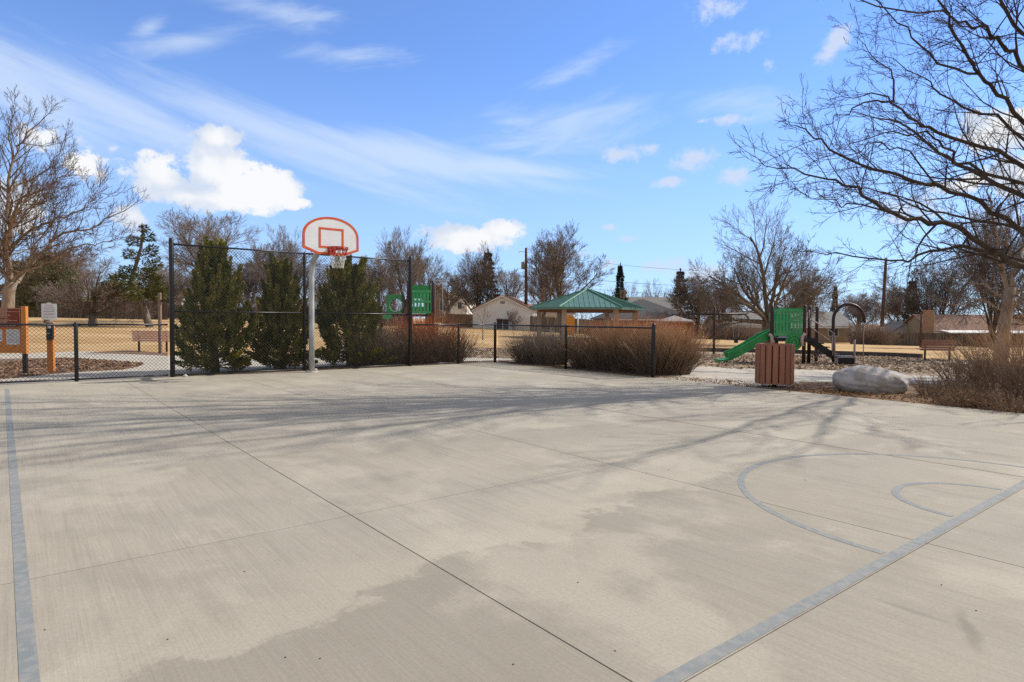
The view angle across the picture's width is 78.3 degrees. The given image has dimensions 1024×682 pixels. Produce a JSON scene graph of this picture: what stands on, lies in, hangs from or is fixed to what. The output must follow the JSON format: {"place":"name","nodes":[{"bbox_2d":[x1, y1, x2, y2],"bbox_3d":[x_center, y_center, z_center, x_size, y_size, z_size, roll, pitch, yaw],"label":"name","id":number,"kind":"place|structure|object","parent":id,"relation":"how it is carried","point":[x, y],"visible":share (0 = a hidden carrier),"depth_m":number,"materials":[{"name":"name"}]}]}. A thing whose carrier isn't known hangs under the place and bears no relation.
{"place":"outdoors","nodes":[
{"label":"outdoors","id":0,"kind":"place"},
{"bbox_2d":[175,360,669,376],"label":"planting soil","id":1,"kind":"structure","parent":0,"point":[497,361],"depth_m":17.35,"materials":[{"name":"soil"}]},
{"bbox_2d":[175,235,260,372],"bbox_3d":[-7.417,-0.885,15.793,2.154,3.539,2.241,0,2,0],"label":"juniper","id":2,"kind":"object","parent":1,"relation":"on","point":[251,326],"visible":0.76,"depth_m":15.52,"materials":[{"name":"green plant"}]},
{"bbox_2d":[245,252,321,368],"bbox_3d":[-6.196,-0.770,16.937,2.048,3.260,1.917,1,2,26],"label":"juniper","id":3,"kind":"object","parent":1,"relation":"on","point":[274,325],"visible":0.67,"depth_m":16.63,"materials":[{"name":"green plant"}]},
{"bbox_2d":[315,254,398,365],"bbox_3d":[-4.485,-0.888,18.241,2.479,3.420,2.393,0,2,0],"label":"juniper","id":4,"kind":"object","parent":1,"relation":"on","point":[321,322],"visible":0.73,"depth_m":17.79,"materials":[{"name":"green plant"}]},
{"bbox_2d":[334,315,433,365],"bbox_3d":[-4.002,-0.054,18.734,3.017,1.596,2.903,2,2,34],"label":"bare shrub","id":5,"kind":"object","parent":1,"relation":"on","point":[387,347],"visible":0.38,"depth_m":18.34,"materials":[{"name":"brown plant"}]},
{"bbox_2d":[377,307,488,363],"bbox_3d":[-2.679,-0.214,19.624,3.956,1.886,3.322,0,2,0],"label":"bare shrub","id":6,"kind":"object","parent":1,"relation":"on","point":[446,349],"visible":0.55,"depth_m":19.48,"materials":[{"name":"brown plant"}]},
{"bbox_2d":[501,321,574,364],"bbox_3d":[0.940,0.036,19.814,2.720,1.471,3.068,0,2,0],"label":"bare shrub","id":7,"kind":"object","parent":1,"relation":"on","point":[523,354],"visible":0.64,"depth_m":19.47,"materials":[{"name":"brown plant"}]},
{"bbox_2d":[554,316,676,371],"bbox_3d":[3.045,-0.027,17.595,3.851,1.722,3.639,0,2,0],"label":"bare shrub","id":8,"kind":"object","parent":1,"relation":"on","point":[597,337],"visible":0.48,"depth_m":17.23,"materials":[{"name":"reddish brown twigs"}]},
{"bbox_2d":[610,315,718,374],"bbox_3d":[3.950,0.087,16.649,3.061,1.919,3.339,0,2,0],"label":"bare shrub","id":9,"kind":"object","parent":1,"relation":"on","point":[675,362],"visible":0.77,"depth_m":15.89,"materials":[{"name":"brown twig"}]},
{"bbox_2d":[0,351,1013,388],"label":"park path","id":10,"kind":"structure","parent":0,"point":[800,375],"depth_m":16.23,"materials":[{"name":"concrete"}]},
{"bbox_2d":[755,343,794,386],"bbox_3d":[5.518,0.521,13.224,0.761,0.931,0.766,0,2,-10],"label":"trash can","id":11,"kind":"object","parent":10,"relation":"on","point":[774,364],"visible":0.99,"depth_m":12.91,"materials":[{"name":"wood"}]},
{"bbox_2d":[0,362,1023,681],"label":"court floor","id":12,"kind":"structure","parent":0,"point":[454,522],"depth_m":4.11,"materials":[{"name":"concrete"}]},
{"bbox_2d":[0,322,167,382],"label":"chain link fence","id":13,"kind":"object","parent":12,"relation":"on","point":[76,325],"visible":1,"depth_m":13.24,"materials":[{"name":"black metal"}]},
{"bbox_2d":[168,238,411,376],"bbox_3d":[-5.346,-0.803,16.247,6.250,3.197,0.114,-1,3,-38],"label":"chain link fence","id":14,"kind":"object","parent":12,"relation":"on","point":[172,318],"visible":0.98,"depth_m":15.84,"materials":[{"name":"black metal"}]},
{"bbox_2d":[302,217,358,372],"bbox_3d":[-4.510,-1.047,15.181,1.570,3.770,1.570,1,2,7],"label":"basketball hoop","id":15,"kind":"object","parent":12,"relation":"on","point":[334,236],"visible":1,"depth_m":14.88,"materials":[{"name":"metal"}]},
{"bbox_2d":[237,377,536,411],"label":"worn court marking lines","id":16,"kind":"object","parent":12,"relation":"on","point":[354,407],"visible":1,"depth_m":11.24,"materials":[{"name":"paint"}]},
{"bbox_2d":[413,322,496,364],"bbox_3d":[-1.669,0.065,19.187,3.050,1.310,0.120,-1,3,-40],"label":"chain link fence","id":17,"kind":"object","parent":12,"relation":"on","point":[459,342],"visible":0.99,"depth_m":19.19,"materials":[{"name":"black metal"}]},
{"bbox_2d":[5,388,1023,681],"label":"court marking lines","id":18,"kind":"object","parent":12,"relation":"on","point":[27,644],"visible":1,"depth_m":3.42,"materials":[{"name":"grey paint"}]},
{"bbox_2d":[498,323,655,377],"bbox_3d":[1.511,0.135,17.600,0.106,1.325,6.277,-1,3,-38],"label":"chain link fence","id":19,"kind":"object","parent":12,"relation":"on","point":[653,345],"visible":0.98,"depth_m":17.06,"materials":[{"name":"black metal"}]},
{"bbox_2d":[0,0,1023,323],"label":"sky","id":20,"kind":"structure","parent":0,"point":[465,124],"materials":[{"name":"blue"}]},
{"bbox_2d":[2,316,1023,360],"bbox_3d":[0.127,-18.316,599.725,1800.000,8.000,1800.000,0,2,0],"label":"ground","id":21,"kind":"structure","parent":0,"point":[721,343],"depth_m":44.28,"materials":[{"name":"beige plant"}]},
{"bbox_2d":[1,252,86,322],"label":"grey juniper","id":22,"kind":"object","parent":21,"relation":"on","point":[25,294],"visible":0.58,"depth_m":51.65,"materials":[{"name":"brown plant"}]},
{"bbox_2d":[0,248,96,301],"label":"bare tree","id":23,"kind":"object","parent":21,"relation":"on","point":[1,286],"visible":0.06,"depth_m":62.13,"materials":[{"name":"brown plant"}]},
{"bbox_2d":[0,357,142,378],"bbox_3d":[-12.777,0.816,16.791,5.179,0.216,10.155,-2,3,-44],"label":"mulch bed","id":24,"kind":"object","parent":21,"relation":"on","point":[44,373],"visible":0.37,"depth_m":16.72,"materials":[{"name":"brown wood"}]},
{"bbox_2d":[0,306,28,373],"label":"notice board","id":25,"kind":"object","parent":24,"relation":"on","point":[13,315],"visible":0.83,"depth_m":14.81,"materials":[{"name":"orange wood"}]},
{"bbox_2d":[41,303,56,372],"bbox_3d":[-11.215,-0.072,15.294,0.262,1.720,0.243,1,2,20],"label":"dog waste post","id":26,"kind":"object","parent":24,"relation":"on","point":[49,312],"visible":0.94,"depth_m":15.27,"materials":[{"name":"orange wood"}]},
{"bbox_2d":[29,244,114,308],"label":"bare tree","id":27,"kind":"object","parent":21,"relation":"on","point":[83,272],"visible":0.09,"depth_m":84.29,"materials":[{"name":"brown plant"}]},
{"bbox_2d":[0,85,148,307],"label":"bare tree","id":28,"kind":"object","parent":21,"relation":"on","point":[9,245],"visible":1,"depth_m":33.55,"materials":[{"name":"brown plant"}]},
{"bbox_2d":[0,300,167,319],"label":"wooden fence","id":29,"kind":"object","parent":21,"relation":"on","point":[115,308],"visible":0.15,"depth_m":66.43,"materials":[{"name":"wood"}]},
{"bbox_2d":[26,252,156,323],"bbox_3d":[-33.079,-4.070,49.770,8.476,6.188,7.508,-1,3,-39],"label":"bare tree","id":30,"kind":"object","parent":21,"relation":"on","point":[93,313],"visible":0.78,"depth_m":49.42,"materials":[{"name":"brown plant"}]},
{"bbox_2d":[89,224,168,327],"bbox_3d":[-30.425,-4.996,49.822,6.283,8.751,3.933,0,2,0],"label":"pine","id":31,"kind":"object","parent":21,"relation":"on","point":[124,278],"visible":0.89,"depth_m":49.71,"materials":[{"name":"green plant"}]},
{"bbox_2d":[92,350,167,355],"bbox_3d":[-14.710,0.573,24.243,5.120,0.220,2.108,2,2,35],"label":"mulch bed","id":32,"kind":"object","parent":21,"relation":"on","point":[132,352],"visible":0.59,"depth_m":24.67,"materials":[{"name":"brown wood"}]},
{"bbox_2d":[131,330,169,351],"bbox_3d":[-14.776,0.002,26.003,1.550,0.890,0.583,0,2,-2],"label":"park bench","id":33,"kind":"object","parent":32,"relation":"on","point":[151,339],"visible":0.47,"depth_m":25.77,"materials":[{"name":"wood"}]},
{"bbox_2d":[158,293,168,352],"bbox_3d":[-13.437,-0.647,24.378,0.512,2.443,0.120,0,2,0],"label":"steel post","id":34,"kind":"object","parent":32,"relation":"on","point":[160,300],"visible":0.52,"depth_m":24.33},
{"bbox_2d":[125,290,190,314],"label":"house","id":35,"kind":"structure","parent":21,"relation":"on","point":[179,296],"depth_m":91.87,"materials":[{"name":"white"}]},
{"bbox_2d":[127,263,190,302],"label":"bare tree","id":36,"kind":"object","parent":21,"relation":"on","point":[166,271],"visible":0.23,"depth_m":91.37,"materials":[{"name":"brown plant"}]},
{"bbox_2d":[151,268,193,302],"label":"bare tree","id":37,"kind":"object","parent":21,"relation":"on","point":[182,283],"visible":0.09,"depth_m":88.17,"materials":[{"name":"brown plant"}]},
{"bbox_2d":[150,204,263,322],"bbox_3d":[-30.704,-7.358,61.486,14.700,11.796,9.238,2,3,43],"label":"bare tree","id":38,"kind":"object","parent":21,"relation":"on","point":[191,229],"visible":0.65,"depth_m":60.27,"materials":[{"name":"brown plant"}]},
{"bbox_2d":[227,261,272,302],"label":"bare tree","id":39,"kind":"object","parent":21,"relation":"on","point":[249,280],"visible":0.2,"depth_m":79.59,"materials":[{"name":"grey plant"}]},
{"bbox_2d":[232,222,302,286],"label":"bare tree","id":40,"kind":"object","parent":21,"relation":"on","point":[288,245],"visible":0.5,"depth_m":74.28,"materials":[{"name":"brown plant"}]},
{"bbox_2d":[174,283,418,324],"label":"bare shrub","id":41,"kind":"object","parent":21,"relation":"on","point":[315,304],"visible":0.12,"depth_m":73.30,"materials":[{"name":"plant"}]},
{"bbox_2d":[264,248,336,301],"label":"bare tree","id":42,"kind":"object","parent":21,"relation":"on","point":[309,261],"visible":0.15,"depth_m":84.31,"materials":[{"name":"grey plant"}]},
{"bbox_2d":[355,253,406,303],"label":"bare tree","id":43,"kind":"object","parent":21,"relation":"on","point":[378,276],"visible":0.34,"depth_m":83.39,"materials":[{"name":"grey plant"}]},
{"bbox_2d":[375,224,441,326],"bbox_3d":[-9.663,-5.978,60.030,6.834,10.450,5.960,2,2,29],"label":"bare tree","id":44,"kind":"object","parent":21,"relation":"on","point":[417,264],"visible":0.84,"depth_m":59.22,"materials":[{"name":"brown plant"}]},
{"bbox_2d":[392,254,452,326],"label":"bare tree","id":45,"kind":"object","parent":21,"relation":"on","point":[423,282],"visible":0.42,"depth_m":74.93,"materials":[{"name":"brown plant"}]},
{"bbox_2d":[431,290,450,322],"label":"house","id":46,"kind":"structure","parent":21,"relation":"on","point":[439,307],"depth_m":127.84,"materials":[{"name":"brown"}]},
{"bbox_2d":[426,270,473,321],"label":"bare tree","id":47,"kind":"object","parent":21,"relation":"on","point":[448,308],"visible":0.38,"depth_m":109.73,"materials":[{"name":"grey plant"}]},
{"bbox_2d":[441,314,472,326],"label":"wooden fence","id":48,"kind":"object","parent":21,"relation":"on","point":[467,319],"visible":0.6,"depth_m":81.69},
{"bbox_2d":[449,289,475,320],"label":"house","id":49,"kind":"structure","parent":21,"relation":"on","point":[455,311],"depth_m":145.63,"materials":[{"name":"white"}]},
{"bbox_2d":[444,240,505,315],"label":"bare tree","id":50,"kind":"object","parent":21,"relation":"on","point":[479,281],"visible":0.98,"depth_m":78.91,"materials":[{"name":"brown plant"}]},
{"bbox_2d":[472,305,491,339],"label":"young tree","id":51,"kind":"object","parent":21,"relation":"on","point":[483,318],"visible":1,"depth_m":41.54,"materials":[{"name":"brown plant"}]},
{"bbox_2d":[469,248,503,314],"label":"conifer","id":52,"kind":"object","parent":21,"relation":"on","point":[492,274],"visible":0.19,"depth_m":83.49,"materials":[{"name":"green plant"}]},
{"bbox_2d":[470,295,536,330],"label":"garage","id":53,"kind":"structure","parent":21,"relation":"on","point":[501,306],"depth_m":75.92,"materials":[{"name":"grey"}]},
{"bbox_2d":[484,268,534,298],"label":"bare tree","id":54,"kind":"object","parent":21,"relation":"on","point":[513,280],"visible":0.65,"depth_m":100.22,"materials":[{"name":"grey plant"}]},
{"bbox_2d":[0,249,1023,331],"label":"distant woodland","id":55,"kind":"object","parent":21,"relation":"on","point":[582,316],"visible":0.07,"depth_m":152.26,"materials":[{"name":"plant"}]},
{"bbox_2d":[507,309,522,329],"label":"bare shrub","id":56,"kind":"object","parent":21,"relation":"on","point":[512,318],"visible":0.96,"depth_m":74.30,"materials":[{"name":"brown plant"}]},
{"bbox_2d":[518,248,527,304],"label":"utility pole","id":57,"kind":"object","parent":21,"relation":"on","point":[526,287],"visible":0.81,"depth_m":77.62,"materials":[{"name":"brown wood"}]},
{"bbox_2d":[519,260,576,328],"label":"bare tree","id":58,"kind":"object","parent":21,"relation":"on","point":[541,294],"visible":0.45,"depth_m":90.61,"materials":[{"name":"brown plant"}]},
{"bbox_2d":[520,219,613,323],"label":"bare tree","id":59,"kind":"object","parent":21,"relation":"on","point":[558,259],"visible":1,"depth_m":78.50,"materials":[{"name":"brown plant"}]},
{"bbox_2d":[567,315,574,334],"bbox_3d":[5.608,-1.407,60.051,0.732,2.071,0.130,0,2,0],"label":"orange board","id":60,"kind":"object","parent":21,"relation":"on","point":[570,320],"visible":0.67,"depth_m":59.98,"materials":[{"name":"plastic"}]},
{"bbox_2d":[530,316,640,333],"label":"wooden fence","id":61,"kind":"object","parent":21,"relation":"on","point":[547,320],"visible":0.23,"depth_m":74.69,"materials":[{"name":"wood"}]},
{"bbox_2d":[529,288,644,340],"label":"pavilion","id":62,"kind":"structure","parent":21,"relation":"on","point":[587,300],"depth_m":49.68,"materials":[{"name":"green metal"}]},
{"bbox_2d":[579,317,630,333],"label":"bare shrub","id":63,"kind":"object","parent":21,"relation":"on","point":[598,324],"visible":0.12,"depth_m":65.72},
{"bbox_2d":[612,262,628,300],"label":"conifer","id":64,"kind":"object","parent":21,"relation":"on","point":[620,273],"visible":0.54,"depth_m":103.42,"materials":[{"name":"green plant"}]},
{"bbox_2d":[638,279,661,296],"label":"bare tree","id":65,"kind":"object","parent":21,"relation":"on","point":[649,291],"visible":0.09,"depth_m":111.81,"materials":[{"name":"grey plant"}]},
{"bbox_2d":[619,290,684,311],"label":"house","id":66,"kind":"structure","parent":21,"relation":"on","point":[659,300],"depth_m":104.52,"materials":[{"name":"white"}]},
{"bbox_2d":[656,315,693,336],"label":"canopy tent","id":67,"kind":"object","parent":21,"relation":"on","point":[679,319],"visible":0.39,"depth_m":70.64,"materials":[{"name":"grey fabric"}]},
{"bbox_2d":[338,347,1021,378],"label":"playground mulch","id":68,"kind":"object","parent":21,"relation":"on","point":[904,373],"visible":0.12,"depth_m":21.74,"materials":[{"name":"brown wood"}]},
{"bbox_2d":[378,280,444,330],"bbox_3d":[-4.843,-1.246,30.481,3.310,3.312,1.510,0,2,0],"label":"play structure","id":69,"kind":"object","parent":68,"relation":"on","point":[421,292],"visible":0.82,"depth_m":29.93,"materials":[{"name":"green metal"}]},
{"bbox_2d":[686,307,746,353],"bbox_3d":[9.720,-0.438,30.000,2.867,2.385,0.160,0,2,0],"label":"swing frame","id":70,"kind":"object","parent":68,"relation":"on","point":[714,313],"visible":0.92,"depth_m":29.93,"materials":[{"name":"brown metal"}]},
{"bbox_2d":[714,303,865,364],"bbox_3d":[9.913,-0.246,22.857,5.353,2.296,2.216,0,2,0],"label":"play structure","id":71,"kind":"object","parent":68,"relation":"on","point":[780,321],"visible":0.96,"depth_m":21.96,"materials":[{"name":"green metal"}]},
{"bbox_2d":[670,268,689,313],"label":"conifer","id":72,"kind":"object","parent":21,"relation":"on","point":[682,274],"visible":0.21,"depth_m":111.41,"materials":[{"name":"green plant"}]},
{"bbox_2d":[663,272,719,338],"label":"bare tree","id":73,"kind":"object","parent":21,"relation":"on","point":[684,296],"visible":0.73,"depth_m":83.07,"materials":[{"name":"brown plant"}]},
{"bbox_2d":[699,277,742,326],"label":"bare tree","id":74,"kind":"object","parent":21,"relation":"on","point":[719,303],"visible":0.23,"depth_m":90.44,"materials":[{"name":"grey plant"}]},
{"bbox_2d":[694,320,761,339],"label":"bare shrub","id":75,"kind":"object","parent":21,"relation":"on","point":[745,334],"visible":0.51,"depth_m":85.47,"materials":[{"name":"plant"}]},
{"bbox_2d":[687,198,857,343],"bbox_3d":[21.193,-5.759,52.950,12.541,13.169,14.157,2,2,37],"label":"bare tree","id":76,"kind":"object","parent":21,"relation":"on","point":[734,296],"visible":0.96,"depth_m":52.17,"materials":[{"name":"brown plant"}]},
{"bbox_2d":[706,312,854,342],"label":"house","id":77,"kind":"structure","parent":21,"relation":"on","point":[842,319],"depth_m":94.80,"materials":[{"name":"brick"}]},
{"bbox_2d":[777,273,834,308],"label":"bare tree","id":78,"kind":"object","parent":21,"relation":"on","point":[823,290],"visible":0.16,"depth_m":107.28,"materials":[{"name":"grey plant"}]},
{"bbox_2d":[690,348,922,357],"bbox_3d":[14.566,0.584,32.714,11.188,0.315,2.848,1,2,28],"label":"playground border","id":79,"kind":"object","parent":21,"relation":"on","point":[892,354],"visible":0.31,"depth_m":31.73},
{"bbox_2d":[829,284,840,311],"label":"conifer","id":80,"kind":"object","parent":21,"relation":"on","point":[832,308],"visible":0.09,"depth_m":124.53,"materials":[{"name":"green plant"}]},
{"bbox_2d":[837,290,891,328],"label":"bare tree","id":81,"kind":"object","parent":21,"relation":"on","point":[865,305],"visible":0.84,"depth_m":113.94,"materials":[{"name":"grey plant"}]},
{"bbox_2d":[835,319,905,344],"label":"bare shrub","id":82,"kind":"object","parent":21,"relation":"on","point":[877,337],"visible":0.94,"depth_m":89.46,"materials":[{"name":"plant"}]},
{"bbox_2d":[726,0,1023,315],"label":"bare tree","id":83,"kind":"object","parent":21,"relation":"on","point":[1013,260],"visible":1,"depth_m":15.10,"materials":[{"name":"brown plant"}]},
{"bbox_2d":[880,258,887,331],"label":"utility pole","id":84,"kind":"object","parent":21,"relation":"on","point":[883,298],"visible":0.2,"depth_m":93.65,"materials":[{"name":"brown wood"}]},
{"bbox_2d":[878,321,907,344],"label":"garage","id":85,"kind":"structure","parent":21,"relation":"on","point":[900,326],"depth_m":103.67,"materials":[{"name":"grey"}]},
{"bbox_2d":[872,284,929,321],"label":"bare tree","id":86,"kind":"object","parent":21,"relation":"on","point":[892,299],"visible":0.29,"depth_m":119.89,"materials":[{"name":"grey plant"}]},
{"bbox_2d":[896,278,920,320],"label":"conifer","id":87,"kind":"object","parent":21,"relation":"on","point":[913,283],"visible":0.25,"depth_m":111.58,"materials":[{"name":"green plant"}]},
{"bbox_2d":[919,312,921,347],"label":"utility pole","id":88,"kind":"object","parent":21,"relation":"on","point":[920,341],"visible":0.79,"depth_m":69.93,"materials":[{"name":"brown wood"}]},
{"bbox_2d":[863,249,982,320],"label":"bare tree","id":89,"kind":"object","parent":21,"relation":"on","point":[929,289],"visible":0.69,"depth_m":106.91,"materials":[{"name":"brown plant"}]},
{"bbox_2d":[887,332,1022,346],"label":"wooden fence","id":90,"kind":"object","parent":21,"relation":"on","point":[908,340],"visible":0.51,"depth_m":91.88,"materials":[{"name":"wood"}]},
{"bbox_2d":[902,310,1023,344],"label":"house","id":91,"kind":"structure","parent":21,"relation":"on","point":[932,322],"depth_m":97.69,"materials":[{"name":"beige"}]},
{"bbox_2d":[911,158,1023,360],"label":"bare tree","id":92,"kind":"object","parent":21,"relation":"on","point":[1009,294],"visible":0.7,"depth_m":26.79,"materials":[{"name":"brown plant"}]},
{"bbox_2d":[936,196,1023,348],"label":"bare tree","id":93,"kind":"object","parent":21,"relation":"on","point":[992,309],"visible":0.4,"depth_m":61.37,"materials":[{"name":"brown plant"}]},
{"bbox_2d":[967,276,1023,332],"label":"bare tree","id":94,"kind":"object","parent":21,"relation":"on","point":[1017,316],"visible":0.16,"depth_m":83.13,"materials":[{"name":"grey plant"}]},
{"bbox_2d":[968,327,1023,346],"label":"bare shrub","id":95,"kind":"object","parent":21,"relation":"on","point":[978,340],"visible":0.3,"depth_m":79.86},
{"bbox_2d":[530,304,575,318],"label":"house","id":96,"kind":"structure","parent":0,"point":[551,314],"depth_m":97.68,"materials":[{"name":"white"}]},
{"bbox_2d":[590,299,696,336],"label":"house","id":97,"kind":"structure","parent":0,"point":[652,309],"depth_m":84.89,"materials":[{"name":"red brick"}]},
{"bbox_2d":[593,308,719,349],"bbox_3d":[4.190,-0.157,19.588,4.220,1.915,3.215,2,3,40],"label":"bare shrub","id":98,"kind":"object","parent":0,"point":[615,320],"visible":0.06,"depth_m":19.18,"materials":[{"name":"plant"}]},
{"bbox_2d":[744,383,1023,413],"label":"planting soil","id":99,"kind":"structure","parent":0,"point":[898,399],"depth_m":12.24,"materials":[{"name":"soil"}]},
{"bbox_2d":[617,373,1019,407],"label":"dry grass tufts","id":100,"kind":"object","parent":99,"relation":"on","point":[838,392],"visible":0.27,"depth_m":12.40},
{"bbox_2d":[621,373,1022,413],"bbox_3d":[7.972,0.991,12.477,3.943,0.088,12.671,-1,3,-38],"label":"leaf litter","id":101,"kind":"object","parent":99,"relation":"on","point":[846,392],"visible":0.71,"depth_m":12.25,"materials":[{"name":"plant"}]},
{"bbox_2d":[832,365,908,393],"bbox_3d":[7.152,0.795,12.571,1.391,0.591,0.915,5,3,12],"label":"boulder","id":102,"kind":"object","parent":99,"relation":"on","point":[865,379],"visible":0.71,"depth_m":12.25,"materials":[{"name":"grey stone"}]},
{"bbox_2d":[907,370,1007,402],"bbox_3d":[8.024,0.803,11.268,1.616,0.604,1.988,2,2,31],"label":"bare shrub","id":103,"kind":"object","parent":99,"relation":"on","point":[939,389],"visible":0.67,"depth_m":11.41,"materials":[{"name":"brown plant"}]},
{"bbox_2d":[923,321,1023,386],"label":"bare shrub","id":104,"kind":"object","parent":99,"relation":"on","point":[955,372],"visible":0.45,"depth_m":14.07,"materials":[{"name":"brown plant"}]},
{"bbox_2d":[927,382,1023,412],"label":"bare shrub","id":105,"kind":"object","parent":99,"relation":"on","point":[981,400],"visible":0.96,"depth_m":10.17,"materials":[{"name":"brown plant"}]},
{"bbox_2d":[936,292,1023,400],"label":"bare shrub","id":106,"kind":"object","parent":99,"relation":"on","point":[1015,376],"visible":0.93,"depth_m":12.08,"materials":[{"name":"brown plant"}]},
{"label":"bench pad","id":107,"kind":"structure","parent":0,"visible":0},
{"bbox_2d":[916,339,956,359],"bbox_3d":[17.669,0.378,26.233,1.280,0.890,0.583,1,2,10],"label":"park bench","id":108,"kind":"object","parent":107,"relation":"on","point":[929,344],"visible":0.75,"depth_m":26.02,"materials":[{"name":"wood"}]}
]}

